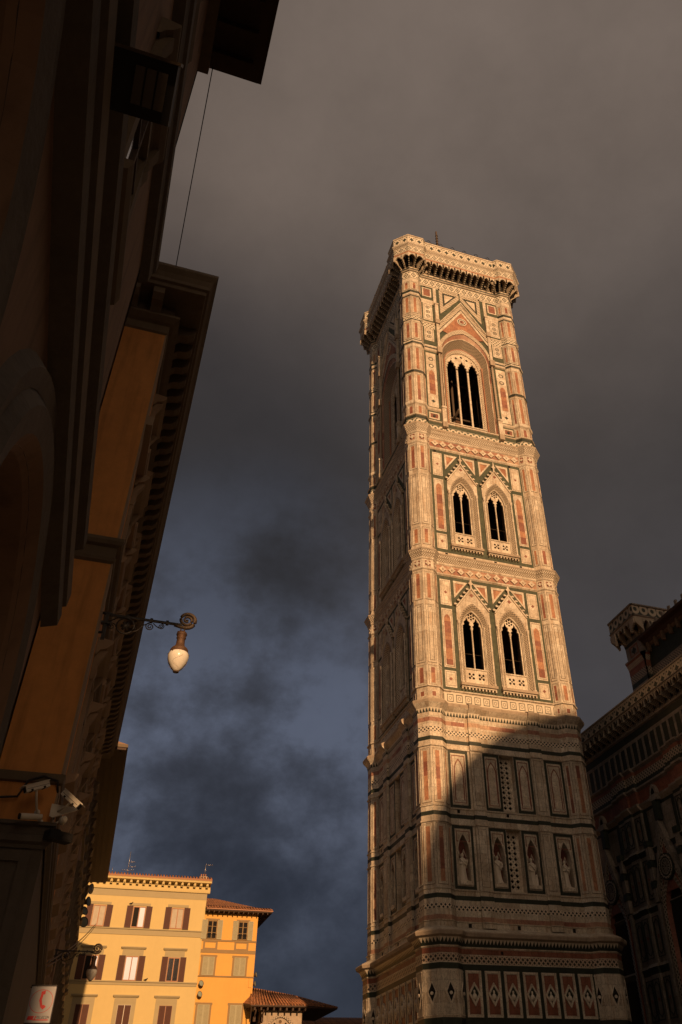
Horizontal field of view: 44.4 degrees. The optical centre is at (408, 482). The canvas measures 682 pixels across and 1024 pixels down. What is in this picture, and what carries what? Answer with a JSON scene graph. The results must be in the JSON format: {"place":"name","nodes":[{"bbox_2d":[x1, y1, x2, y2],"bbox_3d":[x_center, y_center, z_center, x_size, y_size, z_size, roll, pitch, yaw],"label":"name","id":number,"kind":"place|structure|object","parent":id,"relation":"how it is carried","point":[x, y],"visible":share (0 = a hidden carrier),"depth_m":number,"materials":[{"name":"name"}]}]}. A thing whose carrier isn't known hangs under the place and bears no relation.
{"place":"outdoors","nodes":[
{"label":"outdoors","id":0,"kind":"place"},
{"bbox_2d":[192,898,272,1023],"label":"amber house","id":1,"kind":"structure","parent":0,"point":[227,955],"depth_m":82.95,"materials":[{"name":"paint"}]},
{"bbox_2d":[194,1002,211,1023],"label":"window","id":2,"kind":"structure","parent":1,"relation":"in","point":[202,1015],"depth_m":79.63,"materials":[{"name":"beige wood"}]},
{"bbox_2d":[199,954,216,974],"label":"window","id":3,"kind":"structure","parent":1,"relation":"in","point":[208,962],"depth_m":82.18,"materials":[{"name":"beige wood"}]},
{"bbox_2d":[201,918,222,938],"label":"window","id":4,"kind":"structure","parent":1,"relation":"in","point":[211,929],"depth_m":84.19,"materials":[{"name":"beige glass"}]},
{"bbox_2d":[227,1003,243,1023],"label":"window","id":5,"kind":"structure","parent":1,"relation":"in","point":[235,1010],"depth_m":80.49,"materials":[{"name":"beige wood"}]},
{"bbox_2d":[231,956,248,975],"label":"window","id":6,"kind":"structure","parent":1,"relation":"in","point":[239,963],"depth_m":83.05,"materials":[{"name":"beige wood"}]},
{"bbox_2d":[232,920,253,940],"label":"window","id":7,"kind":"structure","parent":1,"relation":"in","point":[240,929],"depth_m":85.04,"materials":[{"name":"beige glass"}]},
{"bbox_2d":[302,1017,361,1023],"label":"house","id":8,"kind":"structure","parent":0,"point":[336,1020],"depth_m":98.01,"materials":[{"name":"brown paint"}]},
{"bbox_2d":[109,0,681,1017],"label":"sky","id":9,"kind":"structure","parent":0,"point":[542,138],"materials":[{"name":"grey"}]},
{"bbox_2d":[580,594,681,1023],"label":"cathedral","id":10,"kind":"structure","parent":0,"point":[632,747],"depth_m":68.02,"materials":[{"name":"stone"}]},
{"bbox_2d":[598,816,652,1023],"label":"gabled window","id":11,"kind":"structure","parent":10,"relation":"in","point":[618,894],"depth_m":67.04,"materials":[{"name":"beige stone"}]},
{"bbox_2d":[643,784,681,1023],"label":"gabled window","id":12,"kind":"structure","parent":10,"relation":"in","point":[666,875],"depth_m":62.81,"materials":[{"name":"beige stone"}]},
{"label":"piazza paving","id":13,"kind":"structure","parent":0,"visible":0},
{"bbox_2d":[50,742,127,1023],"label":"palazzo","id":14,"kind":"structure","parent":13,"relation":"on","point":[95,851],"depth_m":55.90,"materials":[{"name":"brown paint"}]},
{"bbox_2d":[50,974,63,1023],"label":"window","id":15,"kind":"structure","parent":14,"relation":"in","point":[61,980],"depth_m":50.26,"materials":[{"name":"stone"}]},
{"bbox_2d":[50,963,64,1023],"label":"window","id":16,"kind":"structure","parent":14,"relation":"in","point":[62,967],"depth_m":47.69,"materials":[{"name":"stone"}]},
{"bbox_2d":[52,984,63,1023],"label":"window","id":17,"kind":"structure","parent":14,"relation":"in","point":[61,989],"depth_m":52.88,"materials":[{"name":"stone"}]},
{"bbox_2d":[52,951,64,984],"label":"window","id":18,"kind":"structure","parent":14,"relation":"in","point":[59,962],"depth_m":44.95,"materials":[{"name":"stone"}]},
{"bbox_2d":[54,993,63,1023],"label":"window","id":19,"kind":"structure","parent":14,"relation":"in","point":[62,996],"depth_m":55.55,"materials":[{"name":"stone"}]},
{"bbox_2d":[56,1001,63,1023],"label":"window","id":20,"kind":"structure","parent":14,"relation":"in","point":[62,1004],"depth_m":58.24,"materials":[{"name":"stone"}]},
{"bbox_2d":[57,1008,63,1023],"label":"window","id":21,"kind":"structure","parent":14,"relation":"in","point":[62,1012],"depth_m":60.88,"materials":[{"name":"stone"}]},
{"bbox_2d":[65,938,77,988],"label":"window","id":22,"kind":"structure","parent":14,"relation":"in","point":[76,940],"depth_m":63.26,"materials":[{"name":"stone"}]},
{"bbox_2d":[65,947,77,995],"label":"window","id":23,"kind":"structure","parent":14,"relation":"in","point":[66,990],"depth_m":66.06,"materials":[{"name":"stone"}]},
{"bbox_2d":[65,928,78,980],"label":"window","id":24,"kind":"structure","parent":14,"relation":"in","point":[77,929],"depth_m":60.83,"materials":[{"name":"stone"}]},
{"bbox_2d":[65,905,79,962],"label":"window","id":25,"kind":"structure","parent":14,"relation":"in","point":[77,912],"depth_m":55.69,"materials":[{"name":"stone"}]},
{"bbox_2d":[65,917,79,971],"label":"window","id":26,"kind":"structure","parent":14,"relation":"in","point":[77,919],"depth_m":58.19,"materials":[{"name":"stone"}]},
{"bbox_2d":[65,892,80,949],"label":"window","id":27,"kind":"structure","parent":14,"relation":"in","point":[78,897],"depth_m":52.94,"materials":[{"name":"stone"}]},
{"bbox_2d":[65,877,81,940],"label":"window","id":28,"kind":"structure","parent":14,"relation":"in","point":[79,882],"depth_m":50.22,"materials":[{"name":"wood"}]},
{"bbox_2d":[65,860,82,927],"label":"window","id":29,"kind":"structure","parent":14,"relation":"in","point":[79,869],"depth_m":47.68,"materials":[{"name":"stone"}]},
{"bbox_2d":[80,917,87,926],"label":"round floodlight","id":30,"kind":"object","parent":14,"relation":"attached to","point":[84,922],"visible":0.64,"depth_m":70.27,"materials":[{"name":"metal"}]},
{"bbox_2d":[79,885,89,925],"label":"window","id":31,"kind":"structure","parent":14,"relation":"in","point":[88,886],"depth_m":69.22,"materials":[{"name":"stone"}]},
{"bbox_2d":[82,906,87,914],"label":"round floodlight","id":32,"kind":"object","parent":14,"relation":"attached to","point":[85,910],"visible":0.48,"depth_m":70.77,"materials":[{"name":"metal"}]},
{"bbox_2d":[80,874,90,915],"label":"window","id":33,"kind":"structure","parent":14,"relation":"in","point":[89,875],"depth_m":66.55,"materials":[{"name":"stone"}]},
{"bbox_2d":[81,861,91,904],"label":"window","id":34,"kind":"structure","parent":14,"relation":"in","point":[90,863],"depth_m":63.91,"materials":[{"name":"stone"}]},
{"bbox_2d":[84,897,90,905],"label":"round floodlight","id":35,"kind":"object","parent":14,"relation":"attached to","point":[87,902],"visible":0.76,"depth_m":71.15,"materials":[{"name":"metal"}]},
{"bbox_2d":[82,848,92,893],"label":"window","id":36,"kind":"structure","parent":14,"relation":"in","point":[90,855],"depth_m":61.16,"materials":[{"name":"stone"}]},
{"bbox_2d":[83,834,94,880],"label":"window","id":37,"kind":"structure","parent":14,"relation":"in","point":[91,841],"depth_m":58.59,"materials":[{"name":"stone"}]},
{"bbox_2d":[83,818,95,867],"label":"window","id":38,"kind":"structure","parent":14,"relation":"in","point":[93,824],"depth_m":55.96,"materials":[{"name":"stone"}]},
{"bbox_2d":[88,883,93,893],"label":"round floodlight","id":39,"kind":"object","parent":14,"relation":"attached to","point":[91,889],"visible":0.51,"depth_m":71.90,"materials":[{"name":"metal"}]},
{"bbox_2d":[85,800,97,851],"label":"window","id":40,"kind":"structure","parent":14,"relation":"in","point":[94,808],"depth_m":53.30,"materials":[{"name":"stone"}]},
{"bbox_2d":[85,781,99,835],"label":"window","id":41,"kind":"structure","parent":14,"relation":"in","point":[96,784],"depth_m":50.73,"materials":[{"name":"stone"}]},
{"bbox_2d":[0,261,218,1023],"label":"orange palazzo","id":42,"kind":"structure","parent":13,"relation":"on","point":[65,727],"depth_m":20.76,"materials":[{"name":"paint"}]},
{"bbox_2d":[0,775,58,819],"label":"cable","id":43,"kind":"object","parent":42,"relation":"attached to","point":[26,783],"depth_m":15.38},
{"bbox_2d":[18,813,42,821],"bbox_3d":[-6.698,5.994,14.873,0.270,0.144,0.567,-19,-42,20],"label":"security camera","id":44,"kind":"object","parent":42,"relation":"attached to","point":[29,816],"visible":1,"depth_m":14.78,"materials":[{"name":"plastic"}]},
{"bbox_2d":[19,779,49,813],"bbox_3d":[-6.807,5.657,15.053,0.527,0.534,0.429,26,-47,-30],"label":"security camera","id":45,"kind":"object","parent":42,"relation":"attached to","point":[36,786],"visible":0.91,"depth_m":15.01,"materials":[{"name":"plastic"}]},
{"bbox_2d":[23,985,57,1023],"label":"telephone sign","id":46,"kind":"object","parent":42,"relation":"attached to","point":[41,1004],"visible":1,"depth_m":13.04,"materials":[{"name":"white metal"}]},
{"bbox_2d":[43,828,72,844],"bbox_3d":[-6.287,6.347,14.945,0.208,0.180,0.460,-26,-45,26],"label":"floodlight","id":47,"kind":"object","parent":42,"relation":"attached to","point":[55,835],"visible":1,"depth_m":14.86,"materials":[{"name":"black plastic"}]},
{"bbox_2d":[45,898,70,984],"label":"window","id":48,"kind":"structure","parent":42,"relation":"in","point":[66,906],"depth_m":38.51,"materials":[{"name":"stone"}]},
{"bbox_2d":[49,916,67,976],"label":"window","id":49,"kind":"structure","parent":42,"relation":"in","point":[64,921],"depth_m":41.30,"materials":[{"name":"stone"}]},
{"bbox_2d":[50,816,67,828],"bbox_3d":[-6.345,6.290,15.001,0.362,0.494,0.175,-16,-41,16],"label":"motion sensor","id":50,"kind":"object","parent":42,"relation":"attached to","point":[62,820],"visible":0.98,"depth_m":15.04,"materials":[{"name":"plastic"}]},
{"bbox_2d":[46,877,73,975],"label":"window","id":51,"kind":"structure","parent":42,"relation":"in","point":[69,886],"depth_m":35.77,"materials":[{"name":"wood"}]},
{"bbox_2d":[47,853,77,959],"bbox_3d":[-13.655,16.725,32.872,0.360,3.480,1.830,11,-41,-16],"label":"window","id":52,"kind":"structure","parent":42,"relation":"in","point":[71,867],"depth_m":33.02,"materials":[{"name":"wood"}]},
{"bbox_2d":[49,804,76,817],"bbox_3d":[-6.301,6.011,15.197,0.450,0.240,0.040,11,-41,-16],"label":"camera arm","id":53,"kind":"object","parent":42,"relation":"attached to","point":[54,809],"visible":0.78,"depth_m":15.18},
{"bbox_2d":[57,788,84,811],"bbox_3d":[-6.212,5.803,15.141,0.734,0.407,0.292,-13,-40,14],"label":"security camera","id":54,"kind":"object","parent":53,"relation":"attached to","point":[72,800],"visible":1,"depth_m":15.07,"materials":[{"name":"plastic"}]},
{"bbox_2d":[49,825,82,940],"bbox_3d":[-12.419,14.501,30.186,0.360,3.480,1.830,11,-41,-16],"label":"window","id":55,"kind":"structure","parent":42,"relation":"in","point":[76,839],"depth_m":30.36,"materials":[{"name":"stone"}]},
{"bbox_2d":[51,792,87,917],"bbox_3d":[-11.183,12.278,27.500,0.360,3.480,1.830,11,-41,-16],"label":"window","id":56,"kind":"structure","parent":42,"relation":"in","point":[83,797],"depth_m":27.48,"materials":[{"name":"stone"}]},
{"bbox_2d":[46,926,95,967],"bbox_3d":[-19.757,27.468,50.096,0.044,10.037,44.072,9,-40,-14],"label":"tension cable","id":57,"kind":"object","parent":42,"relation":"attached to","point":[69,952],"visible":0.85,"depth_m":42.25,"materials":[{"name":"metal"}]},
{"bbox_2d":[47,924,95,963],"bbox_3d":[-19.798,27.368,50.160,0.056,10.047,44.074,9,-40,-14],"label":"tension cable","id":58,"kind":"object","parent":42,"relation":"attached to","point":[70,947],"visible":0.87,"depth_m":44.04,"materials":[{"name":"metal"}]},
{"bbox_2d":[54,752,94,889],"bbox_3d":[-9.947,10.054,24.813,0.360,3.480,1.830,11,-41,-16],"label":"window","id":59,"kind":"structure","parent":42,"relation":"in","point":[85,772],"depth_m":24.95,"materials":[{"name":"stone"}]},
{"bbox_2d":[51,943,102,981],"bbox_3d":[-14.950,21.478,37.294,2.171,1.514,0.459,11,-41,-16],"label":"wall lamp","id":60,"kind":"object","parent":42,"relation":"attached to","point":[91,971],"visible":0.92,"depth_m":37.33,"materials":[{"name":"black metal"}]},
{"bbox_2d":[58,701,102,854],"bbox_3d":[-8.710,7.830,22.127,0.360,3.480,1.830,11,-41,-16],"label":"window","id":61,"kind":"structure","parent":42,"relation":"in","point":[92,724],"depth_m":22.37,"materials":[{"name":"stone"}]},
{"bbox_2d":[72,811,89,876],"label":"window","id":62,"kind":"structure","parent":42,"relation":"in","point":[85,818],"depth_m":44.50,"materials":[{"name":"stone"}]},
{"bbox_2d":[76,788,93,854],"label":"window","id":63,"kind":"structure","parent":42,"relation":"in","point":[90,791],"depth_m":41.83,"materials":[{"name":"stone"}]},
{"bbox_2d":[63,637,113,806],"bbox_3d":[-7.474,5.606,19.441,0.360,3.480,1.830,11,-41,-16],"label":"window","id":64,"kind":"structure","parent":42,"relation":"in","point":[102,657],"depth_m":19.49,"materials":[{"name":"stone"}]},
{"bbox_2d":[80,761,98,826],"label":"window","id":65,"kind":"structure","parent":42,"relation":"in","point":[95,765],"depth_m":39.47,"materials":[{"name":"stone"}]},
{"bbox_2d":[85,731,103,791],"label":"window","id":66,"kind":"structure","parent":42,"relation":"in","point":[98,746],"depth_m":36.77,"materials":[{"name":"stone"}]},
{"bbox_2d":[87,696,109,781],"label":"window","id":67,"kind":"structure","parent":42,"relation":"in","point":[106,701],"depth_m":34.13,"materials":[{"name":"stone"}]},
{"bbox_2d":[92,728,105,782],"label":"window","id":68,"kind":"structure","parent":42,"relation":"in","point":[103,730],"depth_m":43.94,"materials":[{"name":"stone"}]},
{"bbox_2d":[96,754,101,769],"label":"window","id":69,"kind":"structure","parent":42,"relation":"in","point":[98,759],"depth_m":46.50,"materials":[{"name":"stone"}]},
{"bbox_2d":[96,700,111,757],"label":"window","id":70,"kind":"structure","parent":42,"relation":"in","point":[110,700],"depth_m":41.62,"materials":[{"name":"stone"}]},
{"bbox_2d":[92,655,117,747],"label":"window","id":71,"kind":"structure","parent":42,"relation":"in","point":[113,661],"depth_m":31.28,"materials":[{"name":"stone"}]},
{"bbox_2d":[101,667,117,728],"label":"window","id":72,"kind":"structure","parent":42,"relation":"in","point":[112,684],"depth_m":39.05,"materials":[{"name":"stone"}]},
{"bbox_2d":[99,607,125,703],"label":"window","id":73,"kind":"structure","parent":42,"relation":"in","point":[120,611],"depth_m":28.34,"materials":[{"name":"stone"}]},
{"bbox_2d":[107,630,124,694],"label":"window","id":74,"kind":"structure","parent":42,"relation":"in","point":[120,639],"depth_m":36.25,"materials":[{"name":"stone"}]},
{"bbox_2d":[109,548,136,640],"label":"window","id":75,"kind":"structure","parent":42,"relation":"in","point":[130,554],"depth_m":25.94,"materials":[{"name":"stone"}]},
{"bbox_2d":[114,584,132,654],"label":"window","id":76,"kind":"structure","parent":42,"relation":"in","point":[129,588],"depth_m":33.17,"materials":[{"name":"stone"}]},
{"bbox_2d":[122,532,141,606],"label":"window","id":77,"kind":"structure","parent":42,"relation":"in","point":[138,537],"depth_m":30.38,"materials":[{"name":"wood"}]},
{"bbox_2d":[116,475,149,596],"bbox_3d":[-7.616,1.454,22.813,0.360,2.980,1.830,11,-41,-16],"label":"window","id":78,"kind":"structure","parent":42,"relation":"in","point":[138,498],"depth_m":22.94,"materials":[{"name":"wood"}]},
{"bbox_2d":[132,471,153,547],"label":"window","id":79,"kind":"structure","parent":42,"relation":"in","point":[149,473],"depth_m":27.71,"materials":[{"name":"wood"}]},
{"bbox_2d":[98,612,196,673],"bbox_3d":[-5.880,3.430,18.532,2.171,1.514,0.459,11,-41,-16],"label":"wall lamp","id":80,"kind":"object","parent":42,"relation":"attached to","point":[178,657],"visible":0.99,"depth_m":18.56,"materials":[{"name":"black metal"}]},
{"bbox_2d":[144,393,166,475],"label":"window","id":81,"kind":"structure","parent":42,"relation":"in","point":[159,403],"depth_m":25.19,"materials":[{"name":"wood"}]},
{"bbox_2d":[176,67,212,265],"bbox_3d":[-5.783,-8.364,22.384,0.024,1.560,5.256,12,-41,-16],"label":"overhead cable","id":82,"kind":"object","parent":42,"relation":"attached to","point":[194,164],"visible":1,"depth_m":22.20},
{"bbox_2d":[62,871,211,1023],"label":"yellow house","id":83,"kind":"structure","parent":13,"relation":"on","point":[152,932],"depth_m":80.96,"materials":[{"name":"paint"}]},
{"bbox_2d":[68,994,97,1023],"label":"window","id":84,"kind":"structure","parent":83,"relation":"in","point":[82,1005],"depth_m":76.71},
{"bbox_2d":[74,945,106,979],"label":"window","id":85,"kind":"structure","parent":83,"relation":"in","point":[83,962],"depth_m":79.03,"materials":[{"name":"brown wood"}]},
{"bbox_2d":[85,901,112,926],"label":"window","id":86,"kind":"structure","parent":83,"relation":"in","point":[98,914],"depth_m":81.68,"materials":[{"name":"brown wood"}]},
{"bbox_2d":[111,994,138,1023],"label":"window","id":87,"kind":"structure","parent":83,"relation":"in","point":[124,1005],"depth_m":77.75,"materials":[{"name":"white paint"}]},
{"bbox_2d":[115,946,146,980],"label":"window","id":88,"kind":"structure","parent":83,"relation":"in","point":[131,962],"depth_m":80.06,"materials":[{"name":"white wood"}]},
{"bbox_2d":[124,903,152,927],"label":"window","id":89,"kind":"structure","parent":83,"relation":"in","point":[138,916],"depth_m":82.70,"materials":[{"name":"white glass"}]},
{"bbox_2d":[153,995,179,1023],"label":"window","id":90,"kind":"structure","parent":83,"relation":"in","point":[165,1006],"depth_m":78.80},
{"bbox_2d":[159,948,187,981],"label":"window","id":91,"kind":"structure","parent":83,"relation":"in","point":[173,964],"depth_m":81.15,"materials":[{"name":"brown wood"}]},
{"bbox_2d":[163,904,190,929],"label":"window","id":92,"kind":"structure","parent":83,"relation":"in","point":[174,919],"depth_m":83.76,"materials":[{"name":"brown wood"}]},
{"bbox_2d":[0,0,278,757],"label":"palazzo","id":93,"kind":"structure","parent":13,"relation":"on","point":[85,175],"depth_m":7.46,"materials":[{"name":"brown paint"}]},
{"bbox_2d":[110,17,181,304],"bbox_3d":[-3.368,-4.073,10.473,0.260,3.580,1.980,11,-41,-16],"label":"window","id":94,"kind":"structure","parent":93,"relation":"in","point":[145,140],"depth_m":10.65,"materials":[{"name":"stone"}]},
{"bbox_2d":[110,42,183,126],"bbox_3d":[-2.174,-3.136,6.497,0.720,0.290,0.475,11,-69,-16],"label":"floodlight","id":95,"kind":"object","parent":93,"relation":"attached to","point":[144,85],"visible":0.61,"depth_m":6.42,"materials":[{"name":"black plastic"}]},
{"bbox_2d":[188,0,202,62],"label":"window","id":96,"kind":"structure","parent":93,"relation":"in","point":[198,1],"depth_m":13.80,"materials":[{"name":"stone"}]},
{"bbox_2d":[243,988,337,1023],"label":"loggia","id":97,"kind":"object","parent":13,"relation":"on","point":[268,1007],"visible":0.97,"depth_m":81.03,"materials":[{"name":"tile"}]},
{"bbox_2d":[355,231,631,1023],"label":"campanile","id":98,"kind":"structure","parent":13,"relation":"on","point":[475,756],"depth_m":69.65,"materials":[{"name":"white stone"}]},
{"bbox_2d":[379,496,392,599],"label":"twin window","id":99,"kind":"structure","parent":98,"relation":"in","point":[386,581],"depth_m":85.45,"materials":[{"name":"white stone"}]},
{"bbox_2d":[380,618,394,732],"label":"twin window","id":100,"kind":"structure","parent":98,"relation":"in","point":[387,685],"depth_m":76.47,"materials":[{"name":"white stone"}]},
{"bbox_2d":[379,331,400,468],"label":"belfry window","id":101,"kind":"structure","parent":98,"relation":"in","point":[387,432],"depth_m":98.66,"materials":[{"name":"stone"}]},
{"bbox_2d":[390,475,404,580],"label":"twin window","id":102,"kind":"structure","parent":98,"relation":"in","point":[397,510],"depth_m":82.62,"materials":[{"name":"white stone"}]},
{"bbox_2d":[392,599,409,715],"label":"twin window","id":103,"kind":"structure","parent":98,"relation":"in","point":[401,695],"depth_m":73.68,"materials":[{"name":"white stone"}]},
{"bbox_2d":[459,853,467,880],"bbox_3d":[3.916,27.427,59.302,0.817,1.944,0.566,18,-43,-22],"label":"statue","id":104,"kind":"object","parent":98,"relation":"in","point":[463,863],"visible":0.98,"depth_m":59.19,"materials":[{"name":"stone"}]},
{"bbox_2d":[444,454,484,555],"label":"twin window","id":105,"kind":"structure","parent":98,"relation":"in","point":[460,478],"depth_m":80.22,"materials":[{"name":"white stone"}]},
{"bbox_2d":[438,303,499,433],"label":"belfry window","id":106,"kind":"structure","parent":98,"relation":"in","point":[459,321],"depth_m":95.42,"materials":[{"name":"stone"}]},
{"bbox_2d":[453,580,498,693],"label":"twin window","id":107,"kind":"structure","parent":98,"relation":"in","point":[470,678],"depth_m":71.26,"materials":[{"name":"white stone"}]},
{"bbox_2d":[495,856,503,882],"bbox_3d":[6.479,27.965,60.070,0.825,1.944,0.590,4,-39,-7],"label":"statue","id":108,"kind":"object","parent":98,"relation":"in","point":[498,867],"visible":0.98,"depth_m":59.95,"materials":[{"name":"stone"}]},
{"bbox_2d":[479,462,519,561],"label":"twin window","id":109,"kind":"structure","parent":98,"relation":"in","point":[493,485],"depth_m":81.22,"materials":[{"name":"white stone"}]},
{"bbox_2d":[492,586,538,698],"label":"twin window","id":110,"kind":"structure","parent":98,"relation":"in","point":[524,685],"depth_m":72.26,"materials":[{"name":"white stone"}]},
{"bbox_2d":[528,858,538,884],"bbox_3d":[9.119,28.478,60.813,0.715,1.944,0.641,-12,-40,12],"label":"statue","id":111,"kind":"object","parent":98,"relation":"in","point":[534,879],"visible":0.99,"depth_m":60.63,"materials":[{"name":"stone"}]},
{"bbox_2d":[562,861,571,887],"bbox_3d":[11.721,29.009,61.576,0.714,1.944,0.639,-7,-39,7],"label":"statue","id":112,"kind":"object","parent":98,"relation":"in","point":[566,872],"visible":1,"depth_m":61.48,"materials":[{"name":"stone"}]}
]}

